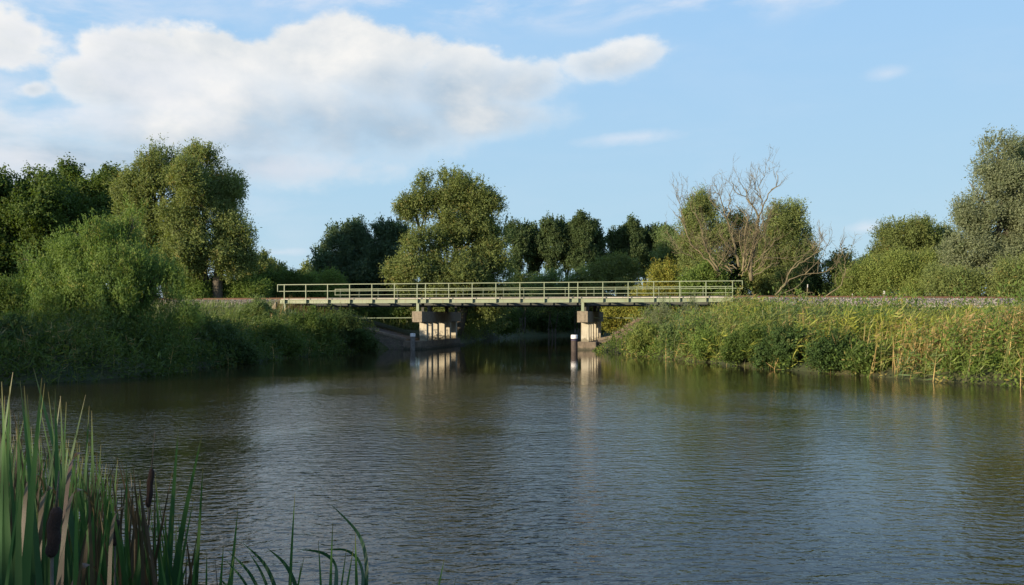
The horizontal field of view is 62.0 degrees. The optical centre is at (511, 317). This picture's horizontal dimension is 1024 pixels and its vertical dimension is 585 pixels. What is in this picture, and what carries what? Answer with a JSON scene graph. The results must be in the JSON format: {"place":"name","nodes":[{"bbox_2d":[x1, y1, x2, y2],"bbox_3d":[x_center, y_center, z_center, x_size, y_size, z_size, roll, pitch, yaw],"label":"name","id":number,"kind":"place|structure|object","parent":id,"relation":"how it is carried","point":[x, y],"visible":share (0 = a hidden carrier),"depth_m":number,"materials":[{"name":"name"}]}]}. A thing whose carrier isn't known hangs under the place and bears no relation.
{"place":"outdoors","nodes":[
{"label":"outdoors","id":0,"kind":"place"},
{"bbox_2d":[0,335,1023,584],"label":"water","id":1,"kind":"structure","parent":0,"point":[526,461],"depth_m":13.80,"materials":[{"name":"blue liquid"}]},
{"bbox_2d":[0,306,1023,385],"bbox_3d":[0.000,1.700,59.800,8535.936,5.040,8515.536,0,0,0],"label":"ground","id":2,"kind":"structure","parent":0,"point":[799,367],"depth_m":34.48,"materials":[{"name":"brown soil"}]},
{"bbox_2d":[0,439,22,538],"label":"cattail plant","id":3,"kind":"object","parent":2,"relation":"on","point":[13,504],"visible":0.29,"depth_m":2.38,"materials":[{"name":"green plant"}]},
{"bbox_2d":[0,438,27,584],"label":"cattail plant","id":4,"kind":"object","parent":2,"relation":"on","point":[14,542],"visible":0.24,"depth_m":2.33,"materials":[{"name":"green plant"}]},
{"bbox_2d":[0,270,35,317],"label":"scrub willow","id":5,"kind":"object","parent":2,"relation":"on","point":[10,300],"visible":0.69,"depth_m":58.95,"materials":[{"name":"green plant"}]},
{"bbox_2d":[0,373,42,584],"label":"cattail plant","id":6,"kind":"object","parent":2,"relation":"on","point":[5,543],"visible":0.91,"depth_m":2.17,"materials":[{"name":"green plant"}]},
{"bbox_2d":[15,378,41,584],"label":"cattail plant","id":7,"kind":"object","parent":2,"relation":"on","point":[23,569],"visible":0.83,"depth_m":2.05,"materials":[{"name":"green plant"}]},
{"bbox_2d":[0,163,65,279],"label":"broadleaf tree","id":8,"kind":"object","parent":2,"relation":"on","point":[6,256],"visible":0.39,"depth_m":76.51,"materials":[{"name":"green plant"}]},
{"bbox_2d":[0,306,71,355],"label":"bank shrub","id":9,"kind":"object","parent":2,"relation":"on","point":[6,324],"visible":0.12,"depth_m":33.56,"materials":[{"name":"green plant"}]},
{"bbox_2d":[0,160,88,276],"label":"broadleaf tree","id":10,"kind":"object","parent":2,"relation":"on","point":[53,193],"visible":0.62,"depth_m":76.59,"materials":[{"name":"green plant"}]},
{"bbox_2d":[5,465,86,584],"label":"cattail plant","id":11,"kind":"object","parent":2,"relation":"on","point":[54,522],"visible":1,"depth_m":1.79,"materials":[{"name":"brown plant"}]},
{"bbox_2d":[38,383,72,584],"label":"cattail plant","id":12,"kind":"object","parent":2,"relation":"on","point":[55,476],"visible":0.56,"depth_m":2.44,"materials":[{"name":"green plant"}]},
{"bbox_2d":[33,368,85,584],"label":"cattail plant","id":13,"kind":"object","parent":2,"relation":"on","point":[71,523],"visible":0.56,"depth_m":2.60,"materials":[{"name":"green plant"}]},
{"bbox_2d":[47,395,95,562],"bbox_3d":[-1.442,1.129,2.754,0.189,1.767,0.117,0,0,0],"label":"cattail plant","id":14,"kind":"object","parent":2,"relation":"on","point":[81,538],"visible":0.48,"depth_m":2.73,"materials":[{"name":"green plant"}]},
{"bbox_2d":[21,452,124,584],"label":"cattail plant","id":15,"kind":"object","parent":2,"relation":"on","point":[65,518],"visible":0.76,"depth_m":2.16,"materials":[{"name":"green plant"}]},
{"bbox_2d":[51,152,127,254],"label":"broadleaf tree","id":16,"kind":"object","parent":2,"relation":"on","point":[98,200],"visible":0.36,"depth_m":83.69,"materials":[{"name":"green plant"}]},
{"bbox_2d":[79,466,102,584],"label":"cattail plant","id":17,"kind":"object","parent":2,"relation":"on","point":[92,526],"visible":0.4,"depth_m":2.49,"materials":[{"name":"green plant"}]},
{"bbox_2d":[68,448,118,584],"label":"cattail plant","id":18,"kind":"object","parent":2,"relation":"on","point":[82,521],"visible":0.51,"depth_m":2.61,"materials":[{"name":"green plant"}]},
{"bbox_2d":[81,468,111,584],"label":"cattail plant","id":19,"kind":"object","parent":2,"relation":"on","point":[88,555],"visible":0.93,"depth_m":2.30,"materials":[{"name":"green plant"}]},
{"bbox_2d":[0,193,207,367],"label":"willow shrub","id":20,"kind":"object","parent":2,"relation":"on","point":[74,271],"visible":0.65,"depth_m":38.15,"materials":[{"name":"green plant"}]},
{"bbox_2d":[95,453,117,584],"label":"cattail plant","id":21,"kind":"object","parent":2,"relation":"on","point":[103,524],"visible":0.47,"depth_m":2.85,"materials":[{"name":"green plant"}]},
{"bbox_2d":[92,468,145,584],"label":"cattail plant","id":22,"kind":"object","parent":2,"relation":"on","point":[116,538],"visible":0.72,"depth_m":2.48,"materials":[{"name":"green plant"}]},
{"bbox_2d":[88,442,153,584],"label":"cattail plant","id":23,"kind":"object","parent":2,"relation":"on","point":[148,558],"visible":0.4,"depth_m":2.86,"materials":[{"name":"green plant"}]},
{"bbox_2d":[113,476,151,584],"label":"cattail plant","id":24,"kind":"object","parent":2,"relation":"on","point":[138,577],"visible":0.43,"depth_m":2.97,"materials":[{"name":"green plant"}]},
{"bbox_2d":[112,466,157,584],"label":"cattail plant","id":25,"kind":"object","parent":2,"relation":"on","point":[143,563],"visible":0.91,"depth_m":2.52,"materials":[{"name":"green plant"}]},
{"bbox_2d":[117,458,156,584],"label":"cattail plant","id":26,"kind":"object","parent":2,"relation":"on","point":[136,546],"visible":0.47,"depth_m":3.15,"materials":[{"name":"green plant"}]},
{"bbox_2d":[122,499,166,584],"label":"cattail plant","id":27,"kind":"object","parent":2,"relation":"on","point":[130,565],"visible":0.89,"depth_m":2.56,"materials":[{"name":"green plant"}]},
{"bbox_2d":[100,133,210,297],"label":"willow tree","id":28,"kind":"object","parent":2,"relation":"on","point":[135,184],"visible":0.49,"depth_m":74.57,"materials":[{"name":"green plant"}]},
{"bbox_2d":[139,434,172,584],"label":"cattail plant","id":29,"kind":"object","parent":2,"relation":"on","point":[150,481],"visible":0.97,"depth_m":2.94,"materials":[{"name":"green plant"}]},
{"bbox_2d":[157,492,195,584],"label":"cattail plant","id":30,"kind":"object","parent":2,"relation":"on","point":[178,580],"visible":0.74,"depth_m":2.92,"materials":[{"name":"green plant"}]},
{"bbox_2d":[165,428,202,584],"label":"cattail plant","id":31,"kind":"object","parent":2,"relation":"on","point":[174,571],"visible":0.93,"depth_m":3.24,"materials":[{"name":"green plant"}]},
{"bbox_2d":[0,304,368,382],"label":"bank reeds","id":32,"kind":"object","parent":2,"relation":"on","point":[227,315],"visible":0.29,"depth_m":35.64,"materials":[{"name":"green plant"}]},
{"bbox_2d":[0,297,376,355],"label":"bank grass","id":33,"kind":"structure","parent":2,"relation":"on","point":[214,303],"depth_m":67.46,"materials":[{"name":"green plant"}]},
{"bbox_2d":[168,273,213,299],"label":"scrub willow","id":34,"kind":"object","parent":2,"relation":"on","point":[200,288],"visible":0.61,"depth_m":73.18,"materials":[{"name":"green plant"}]},
{"bbox_2d":[0,294,391,385],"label":"bank weeds","id":35,"kind":"object","parent":2,"relation":"on","point":[150,359],"visible":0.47,"depth_m":35.92,"materials":[{"name":"green plant"}]},
{"bbox_2d":[146,137,268,297],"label":"willow tree","id":36,"kind":"object","parent":2,"relation":"on","point":[225,245],"visible":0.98,"depth_m":72.47,"materials":[{"name":"green plant"}]},
{"bbox_2d":[150,300,299,306],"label":"ballast","id":37,"kind":"structure","parent":2,"relation":"on","point":[238,301],"depth_m":71.02,"materials":[{"name":"gravel"}]},
{"bbox_2d":[161,296,1020,299],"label":"railway track","id":38,"kind":"structure","parent":37,"relation":"on","point":[592,296],"depth_m":65.90,"materials":[{"name":"metal"}]},
{"bbox_2d":[193,314,264,364],"bbox_3d":[-14.784,1.288,43.879,3.856,2.874,2.796,0,0,30],"label":"bank shrub","id":39,"kind":"object","parent":2,"relation":"on","point":[247,355],"visible":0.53,"depth_m":43.54,"materials":[{"name":"green plant"}]},
{"bbox_2d":[223,271,275,297],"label":"scrub willow","id":40,"kind":"object","parent":2,"relation":"on","point":[245,287],"visible":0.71,"depth_m":74.29,"materials":[{"name":"green plant"}]},
{"bbox_2d":[236,246,276,279],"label":"distant tree","id":41,"kind":"object","parent":2,"relation":"on","point":[265,261],"visible":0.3,"depth_m":148.92,"materials":[{"name":"green plant"}]},
{"bbox_2d":[234,292,280,321],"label":"bank shrub","id":42,"kind":"object","parent":2,"relation":"on","point":[256,307],"visible":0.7,"depth_m":57.50,"materials":[{"name":"green plant"}]},
{"bbox_2d":[251,265,292,297],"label":"scrub willow","id":43,"kind":"object","parent":2,"relation":"on","point":[276,278],"visible":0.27,"depth_m":77.23,"materials":[{"name":"green plant"}]},
{"bbox_2d":[256,317,307,357],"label":"bank shrub","id":44,"kind":"object","parent":2,"relation":"on","point":[281,327],"visible":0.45,"depth_m":50.53,"materials":[{"name":"green plant"}]},
{"bbox_2d":[218,507,367,584],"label":"cattail plant","id":45,"kind":"object","parent":2,"relation":"on","point":[364,580],"visible":0.96,"depth_m":2.90,"materials":[{"name":"green plant"}]},
{"bbox_2d":[279,267,314,297],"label":"scrub willow","id":46,"kind":"object","parent":2,"relation":"on","point":[295,275],"visible":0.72,"depth_m":78.22,"materials":[{"name":"green plant"}]},
{"bbox_2d":[288,497,321,584],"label":"cattail plant","id":47,"kind":"object","parent":2,"relation":"on","point":[290,568],"visible":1,"depth_m":2.83,"materials":[{"name":"green plant"}]},
{"bbox_2d":[278,302,339,347],"bbox_3d":[-13.343,0.542,55.956,4.016,3.018,2.730,0,0,0],"label":"bank shrub","id":48,"kind":"object","parent":2,"relation":"on","point":[310,321],"visible":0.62,"depth_m":55.51,"materials":[{"name":"green plant"}]},
{"bbox_2d":[301,268,334,297],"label":"scrub willow","id":49,"kind":"object","parent":2,"relation":"on","point":[315,277],"visible":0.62,"depth_m":78.98,"materials":[{"name":"green plant"}]},
{"bbox_2d":[319,263,351,307],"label":"scrub willow","id":50,"kind":"object","parent":2,"relation":"on","point":[335,276],"visible":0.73,"depth_m":79.15,"materials":[{"name":"green plant"}]},
{"bbox_2d":[305,213,380,296],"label":"dark tree","id":51,"kind":"object","parent":2,"relation":"on","point":[342,248],"visible":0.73,"depth_m":88.66,"materials":[{"name":"green plant"}]},
{"bbox_2d":[329,524,357,584],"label":"cattail plant","id":52,"kind":"object","parent":2,"relation":"on","point":[347,583],"visible":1,"depth_m":2.72,"materials":[{"name":"green plant"}]},
{"bbox_2d":[324,302,379,350],"bbox_3d":[-11.377,0.839,59.873,4.032,3.857,2.567,0,0,16],"label":"bank shrub","id":53,"kind":"object","parent":2,"relation":"on","point":[363,336],"visible":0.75,"depth_m":59.38,"materials":[{"name":"green plant"}]},
{"bbox_2d":[342,307,411,326],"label":"bush","id":54,"kind":"object","parent":2,"relation":"on","point":[378,312],"visible":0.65,"depth_m":82.61,"materials":[{"name":"green plant"}]},
{"bbox_2d":[355,215,417,307],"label":"dark tree","id":55,"kind":"object","parent":2,"relation":"on","point":[387,234],"visible":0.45,"depth_m":89.78,"materials":[{"name":"green plant"}]},
{"bbox_2d":[368,326,417,348],"bbox_3d":[-9.969,1.940,66.123,4.680,2.920,2.960,0,0,12],"label":"stone revetment","id":56,"kind":"object","parent":2,"relation":"on","point":[388,339],"visible":0.38,"depth_m":64.56,"materials":[{"name":"stone"}]},
{"bbox_2d":[376,159,521,340],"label":"willow tree","id":57,"kind":"object","parent":2,"relation":"on","point":[483,261],"visible":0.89,"depth_m":81.08,"materials":[{"name":"green plant"}]},
{"bbox_2d":[457,307,522,337],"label":"bush","id":58,"kind":"object","parent":2,"relation":"on","point":[512,329],"visible":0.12,"depth_m":95.70,"materials":[{"name":"green plant"}]},
{"bbox_2d":[271,280,742,349],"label":"railway bridge","id":59,"kind":"structure","parent":2,"relation":"on","point":[438,329],"depth_m":64.76,"materials":[{"name":"green paint"}]},
{"bbox_2d":[504,216,537,272],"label":"poplar tree","id":60,"kind":"object","parent":2,"relation":"on","point":[524,249],"visible":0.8,"depth_m":156.73,"materials":[{"name":"green plant"}]},
{"bbox_2d":[502,268,540,332],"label":"bush","id":61,"kind":"object","parent":2,"relation":"on","point":[523,276],"visible":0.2,"depth_m":106.86,"materials":[{"name":"green plant"}]},
{"bbox_2d":[524,220,550,274],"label":"poplar tree","id":62,"kind":"object","parent":2,"relation":"on","point":[536,265],"visible":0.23,"depth_m":160.86,"materials":[{"name":"green plant"}]},
{"bbox_2d":[514,307,562,332],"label":"bush","id":63,"kind":"object","parent":2,"relation":"on","point":[540,320],"visible":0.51,"depth_m":110.12,"materials":[{"name":"green plant"}]},
{"bbox_2d":[521,265,570,337],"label":"bush","id":64,"kind":"object","parent":2,"relation":"on","point":[550,275],"visible":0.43,"depth_m":99.08,"materials":[{"name":"green plant"}]},
{"bbox_2d":[532,210,570,272],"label":"poplar tree","id":65,"kind":"object","parent":2,"relation":"on","point":[552,230],"visible":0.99,"depth_m":156.75,"materials":[{"name":"green plant"}]},
{"bbox_2d":[554,307,580,331],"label":"bush","id":66,"kind":"object","parent":2,"relation":"on","point":[568,319],"visible":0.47,"depth_m":113.15,"materials":[{"name":"green plant"}]},
{"bbox_2d":[550,265,591,337],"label":"bush","id":67,"kind":"object","parent":2,"relation":"on","point":[573,276],"visible":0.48,"depth_m":97.02,"materials":[{"name":"green plant"}]},
{"bbox_2d":[563,208,598,270],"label":"poplar tree","id":68,"kind":"object","parent":2,"relation":"on","point":[582,228],"visible":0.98,"depth_m":155.84,"materials":[{"name":"green plant"}]},
{"bbox_2d":[154,297,1019,306],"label":"ballast stones","id":69,"kind":"object","parent":2,"relation":"on","point":[850,299],"visible":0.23,"depth_m":60.42,"materials":[{"name":"grey gravel"}]},
{"bbox_2d":[586,216,610,268],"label":"poplar tree","id":70,"kind":"object","parent":2,"relation":"on","point":[599,240],"visible":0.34,"depth_m":159.52,"materials":[{"name":"green plant"}]},
{"bbox_2d":[291,294,916,340],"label":"grass","id":71,"kind":"structure","parent":2,"relation":"on","point":[411,324],"depth_m":81.54,"materials":[{"name":"green plant"}]},
{"bbox_2d":[578,248,646,334],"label":"bush","id":72,"kind":"object","parent":2,"relation":"on","point":[606,270],"visible":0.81,"depth_m":93.58,"materials":[{"name":"green plant"}]},
{"bbox_2d":[605,225,625,260],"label":"poplar tree","id":73,"kind":"object","parent":2,"relation":"on","point":[613,236],"visible":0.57,"depth_m":163.89,"materials":[{"name":"green plant"}]},
{"bbox_2d":[618,212,650,263],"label":"poplar tree","id":74,"kind":"object","parent":2,"relation":"on","point":[632,230],"visible":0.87,"depth_m":161.66,"materials":[{"name":"green plant"}]},
{"bbox_2d":[600,306,676,334],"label":"bush","id":75,"kind":"object","parent":2,"relation":"on","point":[620,311],"visible":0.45,"depth_m":82.84,"materials":[{"name":"green plant"}]},
{"bbox_2d":[623,318,660,355],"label":"bank shrub","id":76,"kind":"object","parent":2,"relation":"on","point":[640,337],"visible":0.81,"depth_m":52.61,"materials":[{"name":"green plant"}]},
{"bbox_2d":[649,292,673,329],"bbox_3d":[9.521,0.165,53.869,1.682,3.679,1.392,0,0,0],"label":"silver willow","id":77,"kind":"object","parent":2,"relation":"on","point":[662,309],"visible":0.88,"depth_m":53.75,"materials":[{"name":"green plant"}]},
{"bbox_2d":[625,254,702,312],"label":"bush","id":78,"kind":"object","parent":2,"relation":"on","point":[658,273],"visible":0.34,"depth_m":84.46,"materials":[{"name":"green plant"}]},
{"bbox_2d":[646,222,684,272],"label":"bush","id":79,"kind":"object","parent":2,"relation":"on","point":[664,249],"visible":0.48,"depth_m":99.10,"materials":[{"name":"green plant"}]},
{"bbox_2d":[656,308,705,350],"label":"bank shrub","id":80,"kind":"object","parent":2,"relation":"on","point":[664,326],"visible":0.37,"depth_m":49.51,"materials":[{"name":"green plant"}]},
{"bbox_2d":[670,184,739,285],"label":"willow tree","id":81,"kind":"object","parent":2,"relation":"on","point":[704,202],"visible":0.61,"depth_m":90.63,"materials":[{"name":"green plant"}]},
{"bbox_2d":[674,252,737,308],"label":"bush","id":82,"kind":"object","parent":2,"relation":"on","point":[706,272],"visible":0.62,"depth_m":82.68,"materials":[{"name":"green plant"}]},
{"bbox_2d":[684,319,729,361],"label":"bank shrub","id":83,"kind":"object","parent":2,"relation":"on","point":[698,347],"visible":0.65,"depth_m":45.42,"materials":[{"name":"green plant"}]},
{"bbox_2d":[660,143,822,280],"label":"dead tree","id":84,"kind":"object","parent":2,"relation":"on","point":[752,250],"visible":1,"depth_m":77.91,"materials":[{"name":"brown wood"}]},
{"bbox_2d":[716,313,768,365],"bbox_3d":[11.548,1.130,42.252,3.022,3.010,2.211,0,0,0],"label":"bank shrub","id":85,"kind":"object","parent":2,"relation":"on","point":[733,343],"visible":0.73,"depth_m":41.87,"materials":[{"name":"green plant"}]},
{"bbox_2d":[720,202,773,295],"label":"willow tree","id":86,"kind":"object","parent":2,"relation":"on","point":[734,276],"visible":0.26,"depth_m":92.39,"materials":[{"name":"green plant"}]},
{"bbox_2d":[735,194,825,295],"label":"willow tree","id":87,"kind":"object","parent":2,"relation":"on","point":[792,215],"visible":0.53,"depth_m":88.62,"materials":[{"name":"green plant"}]},
{"bbox_2d":[748,317,820,369],"bbox_3d":[12.761,1.355,39.575,3.254,2.727,2.432,0,0,-20],"label":"bank shrub","id":88,"kind":"object","parent":2,"relation":"on","point":[781,341],"visible":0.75,"depth_m":39.09,"materials":[{"name":"green plant"}]},
{"bbox_2d":[612,286,963,355],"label":"flowering herbs","id":89,"kind":"object","parent":2,"relation":"on","point":[783,307],"visible":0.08,"depth_m":47.71,"materials":[{"name":"green plant"}]},
{"bbox_2d":[593,313,1023,387],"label":"bank undergrowth","id":90,"kind":"object","parent":2,"relation":"on","point":[653,350],"visible":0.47,"depth_m":33.18,"materials":[{"name":"green plant"}]},
{"bbox_2d":[767,245,858,295],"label":"bush","id":91,"kind":"object","parent":2,"relation":"on","point":[815,282],"visible":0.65,"depth_m":84.70,"materials":[{"name":"green plant"}]},
{"bbox_2d":[775,219,861,295],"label":"fallen branches","id":92,"kind":"object","parent":2,"relation":"on","point":[805,260],"visible":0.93,"depth_m":72.82,"materials":[{"name":"brown wood"}]},
{"bbox_2d":[628,265,1023,377],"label":"leafy clumps","id":93,"kind":"object","parent":2,"relation":"on","point":[861,308],"visible":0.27,"depth_m":42.05,"materials":[{"name":"green plant"}]},
{"bbox_2d":[803,323,869,372],"bbox_3d":[13.967,1.502,36.556,3.008,2.521,2.206,0,0,0],"label":"bank shrub","id":94,"kind":"object","parent":2,"relation":"on","point":[818,352],"visible":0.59,"depth_m":36.16,"materials":[{"name":"green plant"}]},
{"bbox_2d":[655,292,1023,386],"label":"reed bed","id":95,"kind":"object","parent":2,"relation":"on","point":[839,319],"visible":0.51,"depth_m":38.42,"materials":[{"name":"green plant"}]},
{"bbox_2d":[829,248,885,295],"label":"bush","id":96,"kind":"object","parent":2,"relation":"on","point":[858,274],"visible":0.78,"depth_m":74.17,"materials":[{"name":"green plant"}]},
{"bbox_2d":[840,330,895,375],"bbox_3d":[14.748,1.645,35.105,2.328,2.290,1.697,0,0,0],"label":"bank shrub","id":97,"kind":"object","parent":2,"relation":"on","point":[860,365],"visible":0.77,"depth_m":34.79,"materials":[{"name":"green plant"}]},
{"bbox_2d":[735,298,1023,305],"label":"ballast","id":98,"kind":"structure","parent":2,"relation":"on","point":[931,300],"depth_m":59.88,"materials":[{"name":"gravel"}]},
{"bbox_2d":[859,243,942,295],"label":"bush","id":99,"kind":"object","parent":2,"relation":"on","point":[899,269],"visible":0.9,"depth_m":72.83,"materials":[{"name":"green plant"}]},
{"bbox_2d":[859,211,956,292],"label":"willow tree","id":100,"kind":"object","parent":2,"relation":"on","point":[919,234],"visible":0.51,"depth_m":86.52,"materials":[{"name":"green plant"}]},
{"bbox_2d":[799,300,1023,378],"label":"dry reeds","id":101,"kind":"object","parent":2,"relation":"on","point":[931,346],"visible":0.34,"depth_m":33.79,"materials":[{"name":"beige plant"}]},
{"bbox_2d":[916,345,963,376],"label":"bank shrub","id":102,"kind":"object","parent":2,"relation":"on","point":[929,369],"visible":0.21,"depth_m":32.72,"materials":[{"name":"green plant"}]},
{"bbox_2d":[915,259,993,296],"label":"bush","id":103,"kind":"object","parent":2,"relation":"on","point":[939,280],"visible":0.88,"depth_m":67.00,"materials":[{"name":"green plant"}]},
{"bbox_2d":[944,339,1006,374],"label":"bank shrub","id":104,"kind":"object","parent":2,"relation":"on","point":[981,357],"visible":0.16,"depth_m":31.69,"materials":[{"name":"green plant"}]},
{"bbox_2d":[931,125,1023,296],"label":"willow tree","id":105,"kind":"object","parent":2,"relation":"on","point":[1001,174],"visible":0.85,"depth_m":70.78,"materials":[{"name":"green plant"}]},
{"bbox_2d":[980,250,1023,296],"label":"bush","id":106,"kind":"object","parent":2,"relation":"on","point":[1001,275],"visible":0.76,"depth_m":65.23,"materials":[{"name":"green plant"}]},
{"bbox_2d":[0,0,1023,297],"label":"sky","id":107,"kind":"structure","parent":0,"point":[873,109],"materials":[{"name":"blue"}]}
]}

